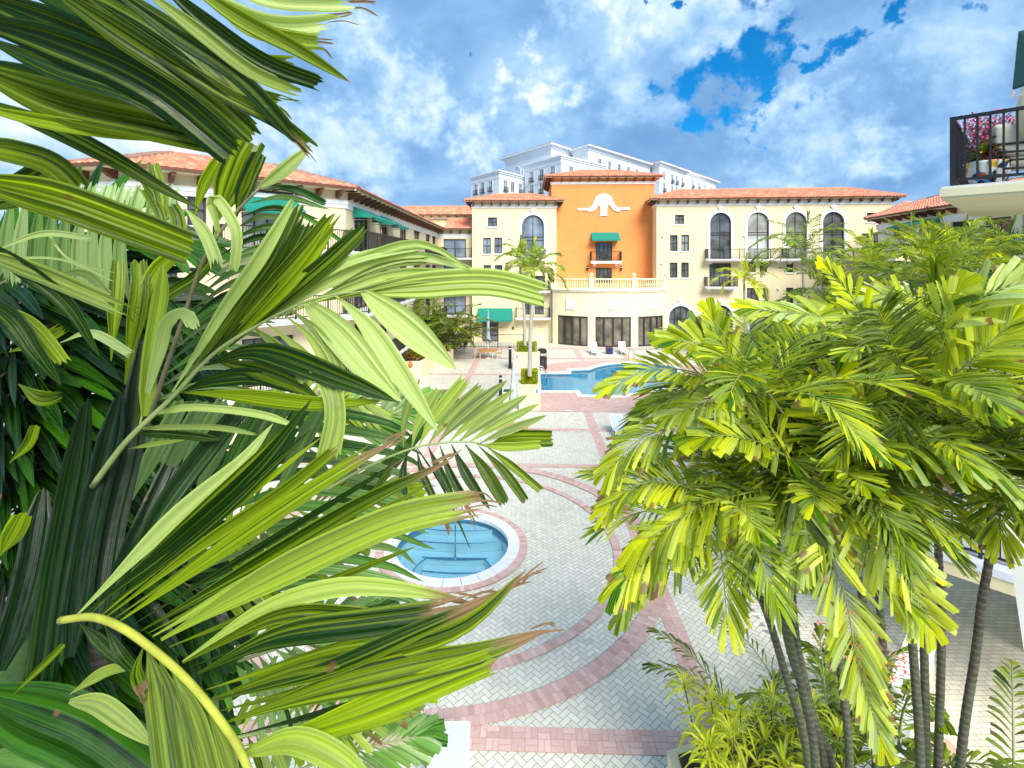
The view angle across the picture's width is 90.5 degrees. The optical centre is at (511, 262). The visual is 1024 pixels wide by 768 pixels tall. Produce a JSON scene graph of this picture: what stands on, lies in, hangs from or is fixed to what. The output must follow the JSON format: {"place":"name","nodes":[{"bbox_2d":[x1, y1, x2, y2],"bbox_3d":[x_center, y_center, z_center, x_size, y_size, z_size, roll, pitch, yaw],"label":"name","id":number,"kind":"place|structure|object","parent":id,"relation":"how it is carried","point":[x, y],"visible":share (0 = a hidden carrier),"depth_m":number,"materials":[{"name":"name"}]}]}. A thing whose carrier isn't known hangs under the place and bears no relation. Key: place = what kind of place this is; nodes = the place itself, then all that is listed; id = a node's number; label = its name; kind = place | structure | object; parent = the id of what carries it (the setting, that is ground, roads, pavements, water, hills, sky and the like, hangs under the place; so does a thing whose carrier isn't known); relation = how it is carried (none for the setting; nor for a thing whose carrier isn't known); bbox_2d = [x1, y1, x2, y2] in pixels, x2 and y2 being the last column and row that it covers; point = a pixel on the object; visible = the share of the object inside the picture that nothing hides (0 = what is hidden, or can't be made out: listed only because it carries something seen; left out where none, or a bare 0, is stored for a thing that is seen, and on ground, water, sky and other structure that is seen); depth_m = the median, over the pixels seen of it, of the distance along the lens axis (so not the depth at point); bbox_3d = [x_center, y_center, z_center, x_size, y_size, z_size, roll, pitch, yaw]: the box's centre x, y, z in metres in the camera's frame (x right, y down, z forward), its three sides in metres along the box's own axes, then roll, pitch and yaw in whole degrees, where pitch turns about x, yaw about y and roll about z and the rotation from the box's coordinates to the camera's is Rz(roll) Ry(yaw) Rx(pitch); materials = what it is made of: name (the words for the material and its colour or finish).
{"place":"outdoors","nodes":[
{"label":"outdoors","id":0,"kind":"place"},
{"bbox_2d":[427,721,469,767],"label":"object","id":1,"kind":"object","parent":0,"point":[454,753],"visible":0.58,"depth_m":8.34,"materials":[{"name":"white plastic"}]},
{"bbox_2d":[443,330,475,351],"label":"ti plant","id":2,"kind":"object","parent":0,"point":[464,345],"visible":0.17,"depth_m":47.70,"materials":[{"name":"plant"}]},
{"bbox_2d":[0,0,1023,223],"label":"sky","id":3,"kind":"structure","parent":0,"point":[864,94],"materials":[{"name":"blue"}]},
{"bbox_2d":[0,286,1023,767],"bbox_3d":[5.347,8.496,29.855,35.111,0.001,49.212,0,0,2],"label":"plaza paving","id":4,"kind":"structure","parent":0,"point":[699,636],"depth_m":12.31,"materials":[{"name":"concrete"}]},
{"bbox_2d":[0,0,377,383],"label":"palm tree","id":5,"kind":"object","parent":4,"relation":"on","point":[190,75],"visible":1,"depth_m":1.02,"materials":[{"name":"green plant"}]},
{"bbox_2d":[0,138,458,767],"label":"palm tree","id":6,"kind":"object","parent":4,"relation":"on","point":[92,376],"visible":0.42,"depth_m":2.52,"materials":[{"name":"green plant"}]},
{"bbox_2d":[67,150,471,450],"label":"wing building","id":7,"kind":"structure","parent":4,"relation":"on","point":[356,206],"depth_m":25.07,"materials":[{"name":"beige paint"}]},
{"bbox_2d":[187,196,209,227],"bbox_3d":[-13.226,-2.152,21.321,0.788,1.496,0.795,0,0,2],"label":"window","id":8,"kind":"structure","parent":7,"relation":"in","point":[201,214],"depth_m":21.52,"materials":[{"name":"grey glass"}]},
{"bbox_2d":[242,189,291,249],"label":"window","id":9,"kind":"structure","parent":7,"relation":"in","point":[244,218],"depth_m":23.00,"materials":[{"name":"grey glass"}]},
{"bbox_2d":[242,335,291,387],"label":"window","id":10,"kind":"structure","parent":7,"relation":"in","point":[255,340],"depth_m":23.06,"materials":[{"name":"grey glass"}]},
{"bbox_2d":[354,217,366,251],"bbox_3d":[-8.644,-1.725,28.663,0.110,2.350,2.800,0,0,1],"label":"door","id":11,"kind":"structure","parent":7,"relation":"in","point":[357,223],"depth_m":29.10,"materials":[{"name":"black glass"}]},
{"bbox_2d":[402,206,471,226],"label":"roof","id":12,"kind":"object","parent":7,"relation":"on","point":[443,211],"visible":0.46,"depth_m":63.52,"materials":[{"name":"tile"}]},
{"bbox_2d":[444,239,465,257],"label":"window","id":13,"kind":"structure","parent":7,"relation":"in","point":[449,244],"depth_m":56.15,"materials":[{"name":"grey glass"}]},
{"bbox_2d":[444,296,465,313],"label":"door","id":14,"kind":"structure","parent":7,"relation":"in","point":[460,300],"depth_m":56.15,"materials":[{"name":"grey glass"}]},
{"bbox_2d":[0,199,563,767],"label":"palm tree","id":15,"kind":"object","parent":4,"relation":"on","point":[76,557],"visible":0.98,"depth_m":1.45,"materials":[{"name":"green plant"}]},
{"bbox_2d":[401,340,452,378],"bbox_3d":[-7.307,7.446,40.411,4.402,2.107,6.266,0,0,2],"label":"planter","id":16,"kind":"object","parent":4,"relation":"on","point":[422,367],"visible":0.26,"depth_m":38.24,"materials":[{"name":"beige paint"}]},
{"bbox_2d":[406,298,469,351],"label":"areca clump","id":17,"kind":"object","parent":4,"relation":"on","point":[417,305],"visible":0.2,"depth_m":41.50,"materials":[{"name":"green plant"}]},
{"bbox_2d":[376,508,526,592],"bbox_3d":[-1.781,8.457,15.259,4.480,0.005,4.477,0,0,2],"label":"spa brick ring","id":18,"kind":"object","parent":4,"relation":"on","point":[514,564],"visible":0.57,"depth_m":14.05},
{"bbox_2d":[384,512,519,586],"bbox_3d":[-1.781,9.094,15.259,4.020,1.312,4.020,0,0,2],"label":"spa","id":19,"kind":"object","parent":4,"relation":"in","point":[493,549],"visible":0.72,"depth_m":15.78,"materials":[{"name":"blue liquid"}]},
{"bbox_2d":[414,298,501,356],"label":"areca clump","id":20,"kind":"object","parent":4,"relation":"on","point":[446,336],"visible":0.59,"depth_m":43.59,"materials":[{"name":"green plant"}]},
{"bbox_2d":[451,334,522,346],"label":"metal fence","id":21,"kind":"object","parent":4,"relation":"on","point":[497,339],"visible":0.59,"depth_m":50.74,"materials":[{"name":"metal"}]},
{"bbox_2d":[485,311,490,357],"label":"parasol","id":22,"kind":"object","parent":4,"relation":"on","point":[488,333],"visible":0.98,"depth_m":45.17,"materials":[{"name":"white fabric"}]},
{"bbox_2d":[478,348,498,358],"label":"round table","id":23,"kind":"object","parent":4,"relation":"on","point":[488,350],"visible":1,"depth_m":44.97,"materials":[{"name":"orange wood"}]},
{"bbox_2d":[508,346,511,368],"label":"bollard","id":24,"kind":"object","parent":4,"relation":"on","point":[510,357],"visible":0.95,"depth_m":40.83,"materials":[{"name":"black metal"}]},
{"bbox_2d":[509,362,517,420],"bbox_3d":[0.081,6.950,27.597,0.520,3.100,0.520,0,0,2],"label":"parasol","id":25,"kind":"object","parent":4,"relation":"on","point":[513,385],"visible":0.69,"depth_m":27.52,"materials":[{"name":"white fabric"}]},
{"bbox_2d":[514,340,539,370],"bbox_3d":[1.194,7.357,40.469,2.050,2.285,1.606,0,0,2],"label":"planter","id":26,"kind":"object","parent":4,"relation":"on","point":[520,356],"visible":0.73,"depth_m":39.74,"materials":[{"name":"beige paint"}]},
{"bbox_2d":[494,234,546,345],"bbox_3d":[0.666,2.129,39.838,4.151,8.750,4.154,0,0,2],"label":"palm tree","id":27,"kind":"object","parent":26,"relation":"in","point":[521,244],"visible":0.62,"depth_m":39.79,"materials":[{"name":"green plant"}]},
{"bbox_2d":[590,342,598,353],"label":"sun lounger","id":28,"kind":"object","parent":4,"relation":"on","point":[593,347],"visible":1,"depth_m":47.69,"materials":[{"name":"white plastic"}]},
{"bbox_2d":[234,348,967,763],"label":"brick bands","id":29,"kind":"object","parent":4,"relation":"on","point":[584,740],"visible":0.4,"depth_m":10.52,"materials":[{"name":"pink brick"}]},
{"bbox_2d":[518,367,540,409],"bbox_3d":[1.031,7.354,29.870,1.320,2.292,1.406,0,0,2],"label":"planter","id":30,"kind":"object","parent":29,"relation":"on","point":[529,387],"visible":0.86,"depth_m":29.24,"materials":[{"name":"beige paint"}]},
{"bbox_2d":[502,237,568,376],"bbox_3d":[1.258,2.477,29.323,4.005,8.052,3.844,0,0,2],"label":"palm tree","id":31,"kind":"object","parent":30,"relation":"in","point":[531,261],"visible":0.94,"depth_m":29.09,"materials":[{"name":"green plant"}]},
{"bbox_2d":[538,348,546,369],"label":"litter bin","id":32,"kind":"object","parent":29,"relation":"on","point":[543,361],"visible":0.68,"depth_m":40.24,"materials":[{"name":"black metal"}]},
{"bbox_2d":[532,360,706,410],"bbox_3d":[9.126,8.480,36.597,15.915,0.001,15.500,0,0,2],"label":"pool apron","id":33,"kind":"object","parent":4,"relation":"on","point":[615,401],"visible":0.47,"depth_m":31.29,"materials":[{"name":"pink brick"}]},
{"bbox_2d":[538,361,682,396],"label":"swimming pool","id":34,"kind":"structure","parent":33,"relation":"in","point":[583,382],"depth_m":40.43,"materials":[{"name":"blue liquid"}]},
{"bbox_2d":[609,414,632,441],"bbox_3d":[5.312,8.075,24.786,0.677,0.857,1.867,0,0,-5],"label":"sun lounger","id":35,"kind":"object","parent":4,"relation":"on","point":[615,419],"visible":0.44,"depth_m":25.34,"materials":[{"name":"white plastic"}]},
{"bbox_2d":[618,341,627,352],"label":"sun lounger","id":36,"kind":"object","parent":4,"relation":"on","point":[622,346],"visible":0.93,"depth_m":47.93,"materials":[{"name":"white plastic"}]},
{"bbox_2d":[463,169,907,346],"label":"hotel building","id":37,"kind":"structure","parent":4,"relation":"on","point":[638,260],"depth_m":53.79,"materials":[{"name":"beige paint"}]},
{"bbox_2d":[482,238,491,254],"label":"window","id":38,"kind":"structure","parent":37,"relation":"in","point":[486,241],"depth_m":54.90,"materials":[{"name":"grey glass"}]},
{"bbox_2d":[482,322,497,340],"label":"door","id":39,"kind":"structure","parent":37,"relation":"in","point":[492,324],"depth_m":54.88,"materials":[{"name":"grey glass"}]},
{"bbox_2d":[487,218,497,227],"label":"window","id":40,"kind":"structure","parent":37,"relation":"in","point":[492,222],"depth_m":54.88,"materials":[{"name":"grey glass"}]},
{"bbox_2d":[493,238,502,254],"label":"window","id":41,"kind":"structure","parent":37,"relation":"in","point":[497,241],"depth_m":54.86,"materials":[{"name":"grey glass"}]},
{"bbox_2d":[519,208,546,258],"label":"window","id":42,"kind":"structure","parent":37,"relation":"in","point":[532,224],"depth_m":54.74,"materials":[{"name":"grey glass"}]},
{"bbox_2d":[535,302,543,313],"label":"window","id":43,"kind":"structure","parent":37,"relation":"in","point":[538,309],"depth_m":54.74,"materials":[{"name":"grey glass"}]},
{"bbox_2d":[558,315,587,345],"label":"window","id":44,"kind":"structure","parent":37,"relation":"in","point":[572,330],"depth_m":52.27,"materials":[{"name":"grey glass"}]},
{"bbox_2d":[596,242,611,260],"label":"door","id":45,"kind":"structure","parent":37,"relation":"in","point":[600,246],"depth_m":56.91,"materials":[{"name":"grey glass"}]},
{"bbox_2d":[596,268,611,282],"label":"door","id":46,"kind":"structure","parent":37,"relation":"in","point":[600,272],"depth_m":56.91,"materials":[{"name":"grey glass"}]},
{"bbox_2d":[595,317,630,346],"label":"window","id":47,"kind":"structure","parent":37,"relation":"in","point":[608,330],"depth_m":51.35,"materials":[{"name":"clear glass"}]},
{"bbox_2d":[638,315,661,345],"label":"window","id":48,"kind":"structure","parent":37,"relation":"in","point":[645,324],"depth_m":51.96,"materials":[{"name":"grey glass"}]},
{"bbox_2d":[669,235,678,252],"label":"window","id":49,"kind":"structure","parent":37,"relation":"in","point":[673,238],"depth_m":54.08,"materials":[{"name":"grey glass"}]},
{"bbox_2d":[669,263,678,278],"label":"window","id":50,"kind":"structure","parent":37,"relation":"in","point":[673,266],"depth_m":54.08,"materials":[{"name":"grey glass"}]},
{"bbox_2d":[674,215,684,225],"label":"window","id":51,"kind":"structure","parent":37,"relation":"in","point":[679,219],"depth_m":54.00,"materials":[{"name":"grey glass"}]},
{"bbox_2d":[667,299,694,341],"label":"window","id":52,"kind":"structure","parent":37,"relation":"in","point":[679,311],"depth_m":54.00,"materials":[{"name":"grey glass"}]},
{"bbox_2d":[680,235,689,251],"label":"window","id":53,"kind":"structure","parent":37,"relation":"in","point":[684,238],"depth_m":53.97,"materials":[{"name":"grey glass"}]},
{"bbox_2d":[680,262,689,278],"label":"window","id":54,"kind":"structure","parent":37,"relation":"in","point":[684,265],"depth_m":53.97,"materials":[{"name":"grey glass"}]},
{"bbox_2d":[709,263,730,286],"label":"door","id":55,"kind":"structure","parent":37,"relation":"in","point":[713,273],"depth_m":53.66,"materials":[{"name":"grey glass"}]},
{"bbox_2d":[707,205,733,258],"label":"window","id":56,"kind":"structure","parent":37,"relation":"in","point":[720,231],"depth_m":53.62,"materials":[{"name":"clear glass"}]},
{"bbox_2d":[711,298,735,332],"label":"window","id":57,"kind":"structure","parent":37,"relation":"in","point":[723,305],"depth_m":53.33,"materials":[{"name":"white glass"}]},
{"bbox_2d":[747,288,767,301],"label":"window","id":58,"kind":"structure","parent":37,"relation":"in","point":[751,293],"depth_m":53.32,"materials":[{"name":"grey glass"}]},
{"bbox_2d":[744,205,771,258],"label":"window","id":59,"kind":"structure","parent":37,"relation":"in","point":[755,228],"depth_m":53.25,"materials":[{"name":"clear glass"}]},
{"bbox_2d":[746,298,774,340],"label":"window","id":60,"kind":"structure","parent":37,"relation":"in","point":[760,299],"depth_m":53.25,"materials":[{"name":"grey glass"}]},
{"bbox_2d":[782,204,809,258],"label":"window","id":61,"kind":"structure","parent":37,"relation":"in","point":[794,219],"depth_m":52.90,"materials":[{"name":"white glass"}]},
{"bbox_2d":[820,204,847,257],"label":"window","id":62,"kind":"structure","parent":37,"relation":"in","point":[831,216],"depth_m":52.56,"materials":[{"name":"white glass"}]},
{"bbox_2d":[680,318,761,363],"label":"palm tree","id":63,"kind":"object","parent":4,"relation":"on","point":[687,356],"visible":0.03,"depth_m":23.52,"materials":[{"name":"green plant"}]},
{"bbox_2d":[710,252,779,332],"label":"palm tree","id":64,"kind":"object","parent":4,"relation":"on","point":[752,282],"visible":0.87,"depth_m":42.23,"materials":[{"name":"green plant"}]},
{"bbox_2d":[748,210,853,367],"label":"palm tree","id":65,"kind":"object","parent":4,"relation":"on","point":[789,240],"visible":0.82,"depth_m":40.21,"materials":[{"name":"green plant"}]},
{"bbox_2d":[667,634,935,767],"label":"planter wall","id":66,"kind":"structure","parent":4,"relation":"on","point":[674,760],"depth_m":8.45,"materials":[{"name":"beige paint"}]},
{"bbox_2d":[573,449,877,767],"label":"palm tree","id":67,"kind":"object","parent":66,"relation":"on","point":[634,561],"visible":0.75,"depth_m":5.14,"materials":[{"name":"green plant"}]},
{"bbox_2d":[642,627,844,766],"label":"young palm","id":68,"kind":"object","parent":66,"relation":"in","point":[839,746],"visible":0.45,"depth_m":8.28,"materials":[{"name":"green plant"}]},
{"bbox_2d":[663,665,861,767],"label":"dracaena shrub","id":69,"kind":"object","parent":66,"relation":"in","point":[711,744],"visible":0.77,"depth_m":7.27,"materials":[{"name":"green plant"}]},
{"bbox_2d":[592,297,984,767],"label":"palm tree","id":70,"kind":"object","parent":66,"relation":"on","point":[739,373],"visible":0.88,"depth_m":5.36,"materials":[{"name":"green plant"}]},
{"bbox_2d":[650,433,938,767],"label":"palm tree","id":71,"kind":"object","parent":66,"relation":"on","point":[693,471],"visible":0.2,"depth_m":5.42,"materials":[{"name":"green plant"}]},
{"bbox_2d":[718,620,919,767],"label":"young palm","id":72,"kind":"object","parent":66,"relation":"in","point":[819,632],"visible":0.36,"depth_m":7.60,"materials":[{"name":"green plant"}]},
{"bbox_2d":[670,386,970,767],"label":"palm tree","id":73,"kind":"object","parent":66,"relation":"on","point":[690,441],"visible":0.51,"depth_m":5.21,"materials":[{"name":"green plant"}]},
{"bbox_2d":[668,410,995,767],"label":"palm tree","id":74,"kind":"object","parent":66,"relation":"on","point":[807,505],"visible":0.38,"depth_m":4.96,"materials":[{"name":"green plant"}]},
{"bbox_2d":[690,353,1013,767],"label":"palm tree","id":75,"kind":"object","parent":66,"relation":"on","point":[802,412],"visible":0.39,"depth_m":5.19,"materials":[{"name":"green plant"}]},
{"bbox_2d":[743,398,1003,767],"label":"palm tree","id":76,"kind":"object","parent":66,"relation":"on","point":[873,655],"visible":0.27,"depth_m":4.89,"materials":[{"name":"green plant"}]},
{"bbox_2d":[729,255,1023,767],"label":"palm tree","id":77,"kind":"object","parent":66,"relation":"on","point":[996,394],"visible":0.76,"depth_m":5.18,"materials":[{"name":"green plant"}]},
{"bbox_2d":[774,373,1023,767],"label":"palm tree","id":78,"kind":"object","parent":66,"relation":"on","point":[1008,485],"visible":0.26,"depth_m":4.96,"materials":[{"name":"green plant"}]},
{"bbox_2d":[786,640,1023,767],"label":"young palm","id":79,"kind":"object","parent":66,"relation":"in","point":[946,729],"visible":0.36,"depth_m":7.36,"materials":[{"name":"green plant"}]},
{"bbox_2d":[842,255,1023,767],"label":"palm tree","id":80,"kind":"object","parent":66,"relation":"on","point":[958,288],"visible":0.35,"depth_m":5.39,"materials":[{"name":"green plant"}]},
{"bbox_2d":[854,658,1023,767],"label":"young palm","id":81,"kind":"object","parent":66,"relation":"in","point":[862,756],"visible":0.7,"depth_m":6.97,"materials":[{"name":"green plant"}]},
{"bbox_2d":[776,248,904,324],"bbox_3d":[11.970,3.965,18.577,4.145,9.071,4.410,0,0,-34],"label":"palm tree","id":82,"kind":"object","parent":4,"relation":"on","point":[827,289],"visible":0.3,"depth_m":18.79,"materials":[{"name":"green plant"}]},
{"bbox_2d":[811,227,926,290],"bbox_3d":[15.191,3.465,21.540,4.421,10.070,4.187,0,0,2],"label":"palm tree","id":83,"kind":"object","parent":4,"relation":"on","point":[870,253],"visible":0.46,"depth_m":21.59,"materials":[{"name":"green plant"}]},
{"bbox_2d":[864,211,970,261],"bbox_3d":[18.996,3.016,23.978,4.398,10.972,4.205,0,0,2],"label":"palm tree","id":84,"kind":"object","parent":4,"relation":"on","point":[902,243],"visible":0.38,"depth_m":24.02,"materials":[{"name":"green plant"}]},
{"bbox_2d":[845,392,1023,767],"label":"palm tree","id":85,"kind":"object","parent":4,"relation":"on","point":[989,536],"visible":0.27,"depth_m":5.43,"materials":[{"name":"green plant"}]},
{"bbox_2d":[854,217,1023,305],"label":"palm tree","id":86,"kind":"object","parent":4,"relation":"on","point":[931,230],"visible":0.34,"depth_m":15.87,"materials":[{"name":"green plant"}]},
{"bbox_2d":[879,212,1023,417],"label":"palm tree","id":87,"kind":"object","parent":4,"relation":"on","point":[952,236],"visible":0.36,"depth_m":17.88,"materials":[{"name":"green plant"}]},
{"bbox_2d":[910,214,1013,416],"bbox_3d":[21.450,2.966,24.291,4.119,11.071,4.421,0,0,2],"label":"palm tree","id":88,"kind":"object","parent":4,"relation":"on","point":[964,224],"visible":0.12,"depth_m":24.05,"materials":[{"name":"green plant"}]},
{"bbox_2d":[940,30,1023,216],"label":"apartment building","id":89,"kind":"structure","parent":4,"relation":"on","point":[1005,198],"depth_m":7.83,"materials":[{"name":"beige paint"}]},
{"bbox_2d":[966,141,1011,183],"bbox_3d":[7.402,-1.584,7.940,0.596,0.769,0.619,0,0,29],"label":"plant pot","id":90,"kind":"object","parent":89,"relation":"on","point":[983,162],"visible":0.74,"depth_m":7.78,"materials":[{"name":"ceramic"}]},
{"bbox_2d":[959,108,1014,180],"bbox_3d":[7.952,-1.898,8.460,1.165,1.396,0.970,0,0,12],"label":"bougainvillea","id":91,"kind":"object","parent":90,"relation":"in","point":[983,135],"visible":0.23,"depth_m":8.38,"materials":[{"name":"plant"}]},
{"bbox_2d":[973,123,1023,181],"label":"lounge chair","id":92,"kind":"object","parent":89,"relation":"on","point":[1010,138],"visible":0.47,"depth_m":7.71,"materials":[{"name":"fabric"}]},
{"bbox_2d":[1015,86,1023,139],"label":"folded canvas","id":93,"kind":"object","parent":89,"relation":"hanging from","point":[1020,101],"visible":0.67,"depth_m":7.60,"materials":[{"name":"white fabric"}]},
{"bbox_2d":[942,215,1023,462],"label":"palm tree","id":94,"kind":"object","parent":4,"relation":"on","point":[1012,253],"visible":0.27,"depth_m":19.91,"materials":[{"name":"green plant"}]},
{"bbox_2d":[469,142,719,197],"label":"apartment tower","id":95,"kind":"structure","parent":0,"point":[526,171],"depth_m":156.20,"materials":[{"name":"white paint"}]},
{"bbox_2d":[715,555,1023,767],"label":"side paving","id":96,"kind":"structure","parent":0,"point":[955,684],"depth_m":11.24,"materials":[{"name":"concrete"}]},
{"bbox_2d":[740,307,861,573],"bbox_3d":[7.591,4.765,13.632,4.103,7.470,4.517,0,0,2],"label":"palm tree","id":97,"kind":"object","parent":96,"relation":"on","point":[745,334],"visible":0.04,"depth_m":13.50,"materials":[{"name":"green plant"}]},
{"bbox_2d":[805,610,910,707],"bbox_3d":[6.316,7.551,9.166,1.415,1.905,1.334,0,0,2],"label":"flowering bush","id":98,"kind":"object","parent":96,"relation":"on","point":[907,684],"visible":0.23,"depth_m":9.04,"materials":[{"name":"green plant"}]},
{"bbox_2d":[829,255,1015,617],"bbox_3d":[9.070,4.166,10.615,4.590,8.672,3.977,0,0,24],"label":"palm tree","id":99,"kind":"object","parent":96,"relation":"on","point":[933,277],"visible":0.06,"depth_m":10.98,"materials":[{"name":"green plant"}]},
{"bbox_2d":[839,220,1023,325],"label":"palm tree","id":100,"kind":"object","parent":96,"relation":"on","point":[945,272],"visible":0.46,"depth_m":13.16,"materials":[{"name":"green plant"}]},
{"bbox_2d":[876,339,1023,596],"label":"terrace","id":101,"kind":"structure","parent":96,"relation":"on","point":[1002,579],"depth_m":9.50,"materials":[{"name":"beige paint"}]},
{"bbox_2d":[1002,470,1023,647],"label":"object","id":102,"kind":"object","parent":96,"relation":"on","point":[1018,575],"visible":0.38,"depth_m":6.52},
{"bbox_2d":[863,176,1023,345],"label":"wing building","id":103,"kind":"structure","parent":0,"point":[931,207],"depth_m":35.80,"materials":[{"name":"beige paint"}]},
{"bbox_2d":[953,220,973,244],"bbox_3d":[29.291,-1.650,32.793,0.169,2.100,1.901,0,0,4],"label":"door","id":104,"kind":"structure","parent":103,"relation":"in","point":[957,224],"depth_m":33.21,"materials":[{"name":"black glass"}]},
{"bbox_2d":[986,216,1010,242],"bbox_3d":[29.065,-1.650,30.203,0.169,2.100,1.901,0,0,4],"label":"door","id":105,"kind":"structure","parent":103,"relation":"in","point":[1004,225],"depth_m":30.16,"materials":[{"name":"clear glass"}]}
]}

